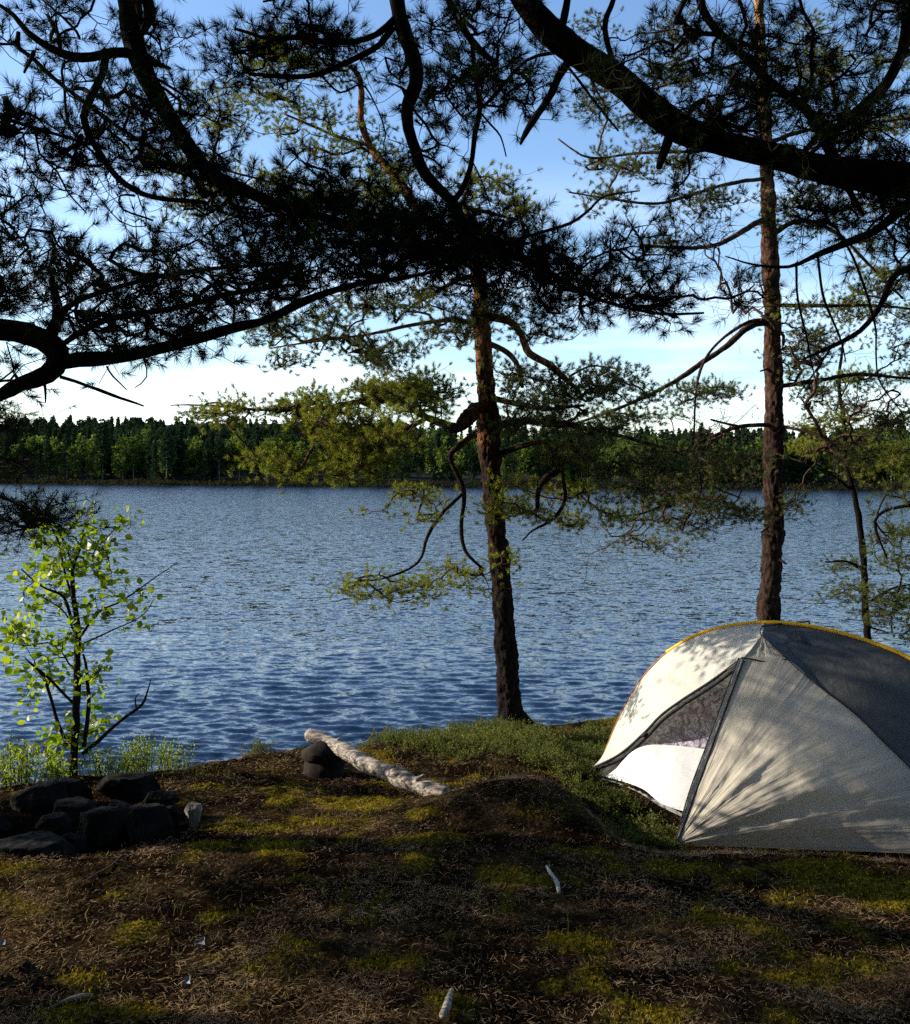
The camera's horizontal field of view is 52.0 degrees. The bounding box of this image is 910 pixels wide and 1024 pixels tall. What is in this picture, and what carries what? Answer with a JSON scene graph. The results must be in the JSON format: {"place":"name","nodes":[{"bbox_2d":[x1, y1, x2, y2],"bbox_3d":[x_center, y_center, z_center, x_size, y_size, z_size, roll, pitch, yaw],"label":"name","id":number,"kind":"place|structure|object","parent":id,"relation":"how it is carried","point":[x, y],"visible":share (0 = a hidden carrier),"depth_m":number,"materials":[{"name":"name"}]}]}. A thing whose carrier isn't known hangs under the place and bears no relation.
{"place":"outdoors","nodes":[
{"label":"outdoors","id":0,"kind":"place"},
{"bbox_2d":[0,423,907,490],"bbox_3d":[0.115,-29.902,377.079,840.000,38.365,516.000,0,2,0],"label":"hills","id":1,"kind":"structure","parent":0,"point":[181,477],"depth_m":273.83,"materials":[{"name":"green plant"}]},
{"bbox_2d":[14,443,27,477],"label":"pine tree","id":2,"kind":"object","parent":1,"relation":"on","point":[22,452],"visible":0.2,"depth_m":277.36,"materials":[{"name":"green plant"}]},
{"bbox_2d":[34,450,43,479],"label":"spruce tree","id":3,"kind":"object","parent":1,"relation":"on","point":[38,473],"visible":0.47,"depth_m":270.71,"materials":[{"name":"green plant"}]},
{"bbox_2d":[38,430,54,481],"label":"spruce tree","id":4,"kind":"object","parent":1,"relation":"on","point":[47,441],"visible":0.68,"depth_m":265.23,"materials":[{"name":"green plant"}]},
{"bbox_2d":[59,429,78,480],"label":"spruce tree","id":5,"kind":"object","parent":1,"relation":"on","point":[66,439],"visible":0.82,"depth_m":266.75,"materials":[{"name":"green plant"}]},
{"bbox_2d":[82,439,97,478],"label":"birch tree","id":6,"kind":"object","parent":1,"relation":"on","point":[90,444],"visible":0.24,"depth_m":271.86,"materials":[{"name":"green plant"}]},
{"bbox_2d":[91,418,112,479],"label":"pine tree","id":7,"kind":"object","parent":1,"relation":"on","point":[99,435],"visible":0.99,"depth_m":265.71,"materials":[{"name":"green plant"}]},
{"bbox_2d":[112,433,132,479],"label":"birch tree","id":8,"kind":"object","parent":1,"relation":"on","point":[122,441],"visible":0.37,"depth_m":267.96,"materials":[{"name":"green plant"}]},
{"bbox_2d":[123,431,144,478],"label":"birch tree","id":9,"kind":"object","parent":1,"relation":"on","point":[133,451],"visible":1,"depth_m":264.26,"materials":[{"name":"green plant"}]},
{"bbox_2d":[137,425,151,479],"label":"birch tree","id":10,"kind":"object","parent":1,"relation":"on","point":[141,440],"visible":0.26,"depth_m":266.72,"materials":[{"name":"green plant"}]},
{"bbox_2d":[149,444,160,480],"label":"spruce tree","id":11,"kind":"object","parent":1,"relation":"on","point":[154,465],"visible":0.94,"depth_m":255.63,"materials":[{"name":"green plant"}]},
{"bbox_2d":[157,431,176,476],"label":"pine tree","id":12,"kind":"object","parent":1,"relation":"on","point":[166,436],"visible":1,"depth_m":253.59,"materials":[{"name":"green plant"}]},
{"bbox_2d":[189,461,196,479],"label":"spruce tree","id":13,"kind":"object","parent":1,"relation":"on","point":[193,476],"visible":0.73,"depth_m":264.17,"materials":[{"name":"green plant"}]},
{"bbox_2d":[210,436,225,479],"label":"pine tree","id":14,"kind":"object","parent":1,"relation":"on","point":[221,450],"visible":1,"depth_m":255.82,"materials":[{"name":"green plant"}]},
{"bbox_2d":[227,428,249,479],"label":"birch tree","id":15,"kind":"object","parent":1,"relation":"on","point":[237,451],"visible":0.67,"depth_m":258.58,"materials":[{"name":"green plant"}]},
{"bbox_2d":[247,420,264,482],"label":"spruce tree","id":16,"kind":"object","parent":1,"relation":"on","point":[256,435],"visible":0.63,"depth_m":255.22,"materials":[{"name":"green plant"}]},
{"bbox_2d":[259,435,276,478],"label":"birch tree","id":17,"kind":"object","parent":1,"relation":"on","point":[269,440],"visible":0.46,"depth_m":248.71,"materials":[{"name":"green plant"}]},
{"bbox_2d":[281,436,290,479],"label":"pine tree","id":18,"kind":"object","parent":1,"relation":"on","point":[286,439],"visible":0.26,"depth_m":255.67,"materials":[{"name":"green plant"}]},
{"bbox_2d":[294,429,310,480],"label":"spruce tree","id":19,"kind":"object","parent":1,"relation":"on","point":[306,443],"visible":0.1,"depth_m":252.27,"materials":[{"name":"green plant"}]},
{"bbox_2d":[307,440,324,479],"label":"birch tree","id":20,"kind":"object","parent":1,"relation":"on","point":[312,455],"visible":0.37,"depth_m":247.38,"materials":[{"name":"green plant"}]},
{"bbox_2d":[318,437,331,480],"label":"spruce tree","id":21,"kind":"object","parent":1,"relation":"on","point":[327,455],"visible":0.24,"depth_m":247.56,"materials":[{"name":"green plant"}]},
{"bbox_2d":[391,450,406,479],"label":"birch tree","id":22,"kind":"object","parent":1,"relation":"on","point":[402,461],"visible":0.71,"depth_m":243.79,"materials":[{"name":"green plant"}]},
{"bbox_2d":[413,454,427,479],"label":"birch tree","id":23,"kind":"object","parent":1,"relation":"on","point":[423,469],"visible":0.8,"depth_m":247.06,"materials":[{"name":"green plant"}]},
{"bbox_2d":[424,428,446,474],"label":"birch tree","id":24,"kind":"object","parent":1,"relation":"on","point":[431,437],"visible":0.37,"depth_m":245.89,"materials":[{"name":"green plant"}]},
{"bbox_2d":[443,433,456,480],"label":"spruce tree","id":25,"kind":"object","parent":1,"relation":"on","point":[448,439],"visible":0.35,"depth_m":245.91,"materials":[{"name":"green plant"}]},
{"bbox_2d":[0,414,909,484],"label":"conifer wood","id":26,"kind":"object","parent":1,"relation":"on","point":[179,430],"visible":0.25,"depth_m":265.55,"materials":[{"name":"green plant"}]},
{"bbox_2d":[0,476,909,490],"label":"reeds","id":27,"kind":"object","parent":1,"relation":"on","point":[165,481],"visible":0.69,"depth_m":235.48,"materials":[{"name":"green plant"}]},
{"bbox_2d":[1,430,909,483],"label":"birch wood","id":28,"kind":"object","parent":1,"relation":"on","point":[461,457],"visible":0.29,"depth_m":256.91,"materials":[{"name":"green plant"}]},
{"bbox_2d":[467,445,478,484],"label":"spruce tree","id":29,"kind":"object","parent":1,"relation":"on","point":[472,474],"visible":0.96,"depth_m":234.98,"materials":[{"name":"green plant"}]},
{"bbox_2d":[500,457,507,479],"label":"birch tree","id":30,"kind":"object","parent":1,"relation":"on","point":[503,468],"visible":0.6,"depth_m":231.68,"materials":[{"name":"green plant"}]},
{"bbox_2d":[501,443,520,484],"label":"birch tree","id":31,"kind":"object","parent":1,"relation":"on","point":[511,461],"visible":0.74,"depth_m":237.08,"materials":[{"name":"green plant"}]},
{"bbox_2d":[515,457,524,479],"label":"birch tree","id":32,"kind":"object","parent":1,"relation":"on","point":[520,466],"visible":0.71,"depth_m":239.99,"materials":[{"name":"green plant"}]},
{"bbox_2d":[554,461,571,481],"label":"spruce tree","id":33,"kind":"object","parent":1,"relation":"on","point":[565,467],"visible":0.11,"depth_m":230.23,"materials":[{"name":"green plant"}]},
{"bbox_2d":[589,461,599,482],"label":"birch tree","id":34,"kind":"object","parent":1,"relation":"on","point":[595,473],"visible":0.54,"depth_m":230.68,"materials":[{"name":"green plant"}]},
{"bbox_2d":[661,430,680,464],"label":"pine tree","id":35,"kind":"object","parent":1,"relation":"on","point":[668,436],"visible":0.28,"depth_m":224.11,"materials":[{"name":"green plant"}]},
{"bbox_2d":[686,430,697,482],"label":"spruce tree","id":36,"kind":"object","parent":1,"relation":"on","point":[690,441],"visible":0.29,"depth_m":222.44,"materials":[{"name":"green plant"}]},
{"bbox_2d":[722,438,734,483],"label":"spruce tree","id":37,"kind":"object","parent":1,"relation":"on","point":[728,441],"visible":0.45,"depth_m":225.77,"materials":[{"name":"green plant"}]},
{"bbox_2d":[747,441,759,487],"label":"spruce tree","id":38,"kind":"object","parent":1,"relation":"on","point":[753,448],"visible":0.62,"depth_m":219.63,"materials":[{"name":"green plant"}]},
{"bbox_2d":[753,446,763,484],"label":"spruce tree","id":39,"kind":"object","parent":1,"relation":"on","point":[759,461],"visible":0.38,"depth_m":223.62,"materials":[{"name":"green plant"}]},
{"bbox_2d":[782,432,792,472],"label":"pine tree","id":40,"kind":"object","parent":1,"relation":"on","point":[786,438],"visible":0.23,"depth_m":223.84,"materials":[{"name":"green plant"}]},
{"bbox_2d":[786,446,797,481],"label":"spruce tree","id":41,"kind":"object","parent":1,"relation":"on","point":[792,465],"visible":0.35,"depth_m":228.11,"materials":[{"name":"green plant"}]},
{"bbox_2d":[810,461,820,485],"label":"birch tree","id":42,"kind":"object","parent":1,"relation":"on","point":[812,473],"visible":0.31,"depth_m":224.33,"materials":[{"name":"green plant"}]},
{"bbox_2d":[829,440,843,486],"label":"spruce tree","id":43,"kind":"object","parent":1,"relation":"on","point":[835,474],"visible":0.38,"depth_m":217.37,"materials":[{"name":"green plant"}]},
{"bbox_2d":[840,426,859,469],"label":"pine tree","id":44,"kind":"object","parent":1,"relation":"on","point":[848,438],"visible":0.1,"depth_m":218.05,"materials":[{"name":"green plant"}]},
{"bbox_2d":[884,463,896,479],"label":"pine tree","id":45,"kind":"object","parent":1,"relation":"on","point":[890,471],"visible":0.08,"depth_m":213.97,"materials":[{"name":"green plant"}]},
{"bbox_2d":[897,439,909,487],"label":"birch tree","id":46,"kind":"object","parent":1,"relation":"on","point":[906,446],"visible":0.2,"depth_m":214.44,"materials":[{"name":"green plant"}]},
{"bbox_2d":[0,714,909,1023],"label":"ground","id":47,"kind":"structure","parent":0,"point":[474,820],"depth_m":3.37,"materials":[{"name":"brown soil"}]},
{"bbox_2d":[0,938,5,946],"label":"dry leaf","id":48,"kind":"object","parent":47,"relation":"on","point":[2,943],"visible":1,"depth_m":3.05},
{"bbox_2d":[0,814,12,831],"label":"rock","id":49,"kind":"object","parent":47,"relation":"on","point":[6,825],"visible":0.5,"depth_m":4.45,"materials":[{"name":"stone"}]},
{"bbox_2d":[0,974,15,989],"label":"pine cone","id":50,"kind":"object","parent":47,"relation":"on","point":[5,981],"visible":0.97,"depth_m":2.80,"materials":[{"name":"brown plant"}]},
{"bbox_2d":[16,960,36,977],"bbox_3d":[-1.315,1.403,2.864,0.057,0.049,0.046,1,3,19],"label":"pine cone","id":51,"kind":"object","parent":47,"relation":"on","point":[26,967],"visible":1,"depth_m":2.86,"materials":[{"name":"black plant"}]},
{"bbox_2d":[0,730,62,789],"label":"shrub","id":52,"kind":"object","parent":47,"relation":"on","point":[25,775],"visible":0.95,"depth_m":5.20,"materials":[{"name":"green plant"}]},
{"bbox_2d":[24,975,44,990],"bbox_3d":[-1.256,1.407,2.782,0.056,0.048,0.047,-1,3,-21],"label":"pine cone","id":53,"kind":"object","parent":47,"relation":"on","point":[31,981],"visible":0.97,"depth_m":2.78,"materials":[{"name":"brown plant"}]},
{"bbox_2d":[0,831,77,859],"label":"rock","id":54,"kind":"object","parent":47,"relation":"on","point":[41,843],"visible":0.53,"depth_m":4.00,"materials":[{"name":"stone"}]},
{"bbox_2d":[10,779,67,813],"bbox_3d":[-2.113,1.497,4.778,0.302,0.222,0.198,-1,3,-23],"label":"rock","id":55,"kind":"object","parent":47,"relation":"on","point":[42,798],"visible":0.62,"depth_m":4.70,"materials":[{"name":"stone"}]},
{"bbox_2d":[35,812,72,835],"bbox_3d":[-1.871,1.486,4.370,0.184,0.142,0.137,0,2,0],"label":"rock","id":56,"kind":"object","parent":47,"relation":"on","point":[58,823],"visible":0.6,"depth_m":4.32,"materials":[{"name":"stone"}]},
{"bbox_2d":[29,752,82,782],"bbox_3d":[-2.264,1.468,5.260,0.385,0.247,0.240,2,3,35],"label":"shrub","id":57,"kind":"object","parent":47,"relation":"on","point":[58,763],"visible":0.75,"depth_m":5.25,"materials":[{"name":"green plant"}]},
{"bbox_2d":[48,993,92,1008],"bbox_3d":[-1.119,1.418,2.710,0.128,0.018,0.023,-2,3,-40],"label":"stick","id":58,"kind":"object","parent":47,"relation":"on","point":[74,997],"visible":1,"depth_m":2.71,"materials":[{"name":"grey wood"}]},
{"bbox_2d":[60,833,86,854],"bbox_3d":[-1.719,1.493,4.162,0.151,0.125,0.108,1,3,25],"label":"rock","id":59,"kind":"object","parent":47,"relation":"on","point":[79,841],"visible":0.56,"depth_m":4.13,"materials":[{"name":"stone"}]},
{"bbox_2d":[52,796,97,823],"bbox_3d":[-1.861,1.486,4.614,0.229,0.119,0.179,0,2,0],"label":"rock","id":60,"kind":"object","parent":47,"relation":"on","point":[72,808],"visible":0.56,"depth_m":4.56,"materials":[{"name":"stone"}]},
{"bbox_2d":[59,777,92,800],"bbox_3d":[-2.027,1.476,4.867,0.224,0.161,0.156,1,3,22],"label":"rock","id":61,"kind":"object","parent":47,"relation":"on","point":[77,788],"visible":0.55,"depth_m":4.85,"materials":[{"name":"stone"}]},
{"bbox_2d":[0,490,177,780],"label":"alder sapling","id":62,"kind":"object","parent":47,"relation":"on","point":[72,741],"visible":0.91,"depth_m":5.36,"materials":[{"name":"green plant"}]},
{"bbox_2d":[62,742,139,779],"bbox_3d":[-2.041,1.468,5.417,0.441,0.283,0.283,0,2,0],"label":"shrub","id":63,"kind":"object","parent":47,"relation":"on","point":[121,764],"visible":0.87,"depth_m":5.39,"materials":[{"name":"green plant"}]},
{"bbox_2d":[78,805,126,847],"bbox_3d":[-1.613,1.474,4.311,0.246,0.220,0.170,0,2,0],"label":"rock","id":64,"kind":"object","parent":47,"relation":"on","point":[102,826],"visible":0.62,"depth_m":4.25,"materials":[{"name":"stone"}]},
{"bbox_2d":[83,853,126,882],"bbox_3d":[-1.364,1.399,3.674,0.030,0.023,0.307,1,2,11],"label":"stick","id":65,"kind":"object","parent":47,"relation":"on","point":[108,867],"visible":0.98,"depth_m":3.64,"materials":[{"name":"brown wood"}]},
{"bbox_2d":[108,800,131,806],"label":"rock","id":66,"kind":"object","parent":47,"relation":"on","point":[116,803],"visible":0.35,"depth_m":4.55,"materials":[{"name":"stone"}]},
{"bbox_2d":[95,772,161,803],"bbox_3d":[-1.717,1.465,4.919,0.384,0.170,0.167,0,2,0],"label":"rock","id":67,"kind":"object","parent":47,"relation":"on","point":[132,788],"visible":0.85,"depth_m":4.86,"materials":[{"name":"stone"}]},
{"bbox_2d":[105,726,170,772],"bbox_3d":[-1.880,1.464,5.575,0.336,0.371,0.300,1,3,24],"label":"shrub","id":68,"kind":"object","parent":47,"relation":"on","point":[143,762],"visible":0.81,"depth_m":5.55,"materials":[{"name":"green plant"}]},
{"bbox_2d":[122,803,174,843],"bbox_3d":[-1.423,1.464,4.318,0.192,0.214,0.201,-2,3,-45],"label":"rock","id":69,"kind":"object","parent":47,"relation":"on","point":[146,822],"visible":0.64,"depth_m":4.27,"materials":[{"name":"stone"}]},
{"bbox_2d":[144,790,177,805],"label":"rock","id":70,"kind":"object","parent":47,"relation":"on","point":[166,797],"visible":0.56,"depth_m":4.58,"materials":[{"name":"stone"}]},
{"bbox_2d":[166,805,180,826],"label":"rock","id":71,"kind":"object","parent":47,"relation":"on","point":[175,815],"visible":0.41,"depth_m":4.41,"materials":[{"name":"stone"}]},
{"bbox_2d":[152,736,198,770],"bbox_3d":[-1.717,1.528,5.714,0.245,0.291,0.258,-1,3,-28],"label":"shrub","id":72,"kind":"object","parent":47,"relation":"on","point":[171,756],"visible":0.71,"depth_m":5.71,"materials":[{"name":"green plant"}]},
{"bbox_2d":[181,975,190,985],"bbox_3d":[-0.822,1.431,2.844,0.034,0.020,0.032,-1,3,-33],"label":"dry leaf","id":73,"kind":"object","parent":47,"relation":"on","point":[186,981],"visible":1,"depth_m":2.85,"materials":[{"name":"grey plant"}]},
{"bbox_2d":[184,802,202,827],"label":"rock","id":74,"kind":"object","parent":47,"relation":"on","point":[192,810],"visible":0.88,"depth_m":4.39,"materials":[{"name":"stone"}]},
{"bbox_2d":[195,936,204,946],"bbox_3d":[-0.839,1.415,3.064,0.037,0.020,0.036,-1,3,-29],"label":"dry leaf","id":75,"kind":"object","parent":47,"relation":"on","point":[200,941],"visible":1,"depth_m":3.07,"materials":[{"name":"grey plant"}]},
{"bbox_2d":[0,0,475,558],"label":"pine tree","id":76,"kind":"object","parent":47,"relation":"on","point":[298,224],"visible":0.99,"depth_m":3.26,"materials":[{"name":"green plant"}]},
{"bbox_2d":[301,740,344,778],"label":"rocks","id":77,"kind":"object","parent":47,"relation":"on","point":[320,758],"visible":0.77,"depth_m":5.47,"materials":[{"name":"grey stone"}]},
{"bbox_2d":[304,728,450,795],"bbox_3d":[-0.467,1.434,5.298,1.186,0.202,0.121,3,3,44],"label":"log","id":78,"kind":"object","parent":77,"relation":"on","point":[402,778],"visible":0.91,"depth_m":5.21,"materials":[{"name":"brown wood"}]},
{"bbox_2d":[121,18,707,729],"bbox_3d":[-0.570,-1.124,7.172,4.818,6.105,2.527,1,3,21],"label":"pine tree","id":79,"kind":"object","parent":47,"relation":"on","point":[409,392],"visible":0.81,"depth_m":7.04,"materials":[{"name":"green plant"}]},
{"bbox_2d":[439,988,452,1019],"bbox_3d":[-0.019,1.411,2.683,0.027,0.029,0.126,1,2,12],"label":"stick","id":80,"kind":"object","parent":47,"relation":"on","point":[444,1012],"visible":1,"depth_m":2.65,"materials":[{"name":"grey wood"}]},
{"bbox_2d":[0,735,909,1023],"bbox_3d":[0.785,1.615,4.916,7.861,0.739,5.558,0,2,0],"label":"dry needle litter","id":81,"kind":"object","parent":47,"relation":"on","point":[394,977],"visible":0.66,"depth_m":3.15,"materials":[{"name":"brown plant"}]},
{"bbox_2d":[0,746,909,1023],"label":"moss tufts","id":82,"kind":"object","parent":47,"relation":"on","point":[98,852],"visible":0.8,"depth_m":3.28,"materials":[{"name":"green plant"}]},
{"bbox_2d":[231,711,693,850],"bbox_3d":[-0.050,1.743,6.606,3.053,0.618,3.487,0,2,0],"label":"heather","id":83,"kind":"object","parent":47,"relation":"on","point":[510,738],"visible":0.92,"depth_m":6.22,"materials":[{"name":"green plant"}]},
{"bbox_2d":[172,0,909,572],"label":"pine tree","id":84,"kind":"object","parent":47,"relation":"on","point":[878,180],"visible":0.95,"depth_m":3.23,"materials":[{"name":"green plant"}]},
{"bbox_2d":[545,865,560,893],"bbox_3d":[0.382,1.415,3.595,0.025,0.020,0.225,0,2,-6],"label":"stick","id":85,"kind":"object","parent":47,"relation":"on","point":[551,874],"visible":1,"depth_m":3.58,"materials":[{"name":"grey wood"}]},
{"bbox_2d":[642,882,654,891],"bbox_3d":[0.736,1.426,3.544,0.018,0.022,0.056,-2,3,-42],"label":"stick","id":86,"kind":"object","parent":47,"relation":"on","point":[645,885],"visible":1,"depth_m":3.54,"materials":[{"name":"wood"}]},
{"bbox_2d":[537,0,909,620],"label":"pine tree","id":87,"kind":"object","parent":47,"relation":"on","point":[773,535],"visible":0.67,"depth_m":9.17,"materials":[{"name":"green plant"}]},
{"bbox_2d":[586,620,909,852],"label":"tent","id":88,"kind":"object","parent":47,"relation":"on","point":[774,733],"visible":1,"depth_m":5.50,"materials":[{"name":"white fabric"}]},
{"bbox_2d":[590,661,744,771],"bbox_3d":[1.349,1.312,5.958,0.971,0.805,0.045,1,3,18],"label":"rolled door","id":89,"kind":"structure","parent":88,"relation":"in","point":[730,672],"depth_m":5.96,"materials":[{"name":"grey fabric"}]},
{"bbox_2d":[688,666,734,703],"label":"rear door","id":90,"kind":"structure","parent":88,"relation":"in","point":[725,682],"depth_m":6.88,"materials":[{"name":"fabric"}]},
{"bbox_2d":[778,889,823,909],"bbox_3d":[1.287,1.439,3.488,0.266,0.021,0.032,-1,3,-32],"label":"stick","id":91,"kind":"object","parent":47,"relation":"on","point":[789,899],"visible":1,"depth_m":3.50,"materials":[{"name":"brown wood"}]},
{"bbox_2d":[783,345,909,646],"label":"pine tree","id":92,"kind":"object","parent":47,"relation":"on","point":[896,605],"visible":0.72,"depth_m":10.89,"materials":[{"name":"green plant"}]},
{"bbox_2d":[0,484,909,787],"bbox_3d":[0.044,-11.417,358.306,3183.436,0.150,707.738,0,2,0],"label":"water","id":93,"kind":"structure","parent":0,"point":[248,634],"depth_m":24.57,"materials":[{"name":"blue liquid"}]},
{"bbox_2d":[0,0,909,438],"label":"sky","id":94,"kind":"structure","parent":0,"point":[672,357],"materials":[{"name":"blue"}]}
]}

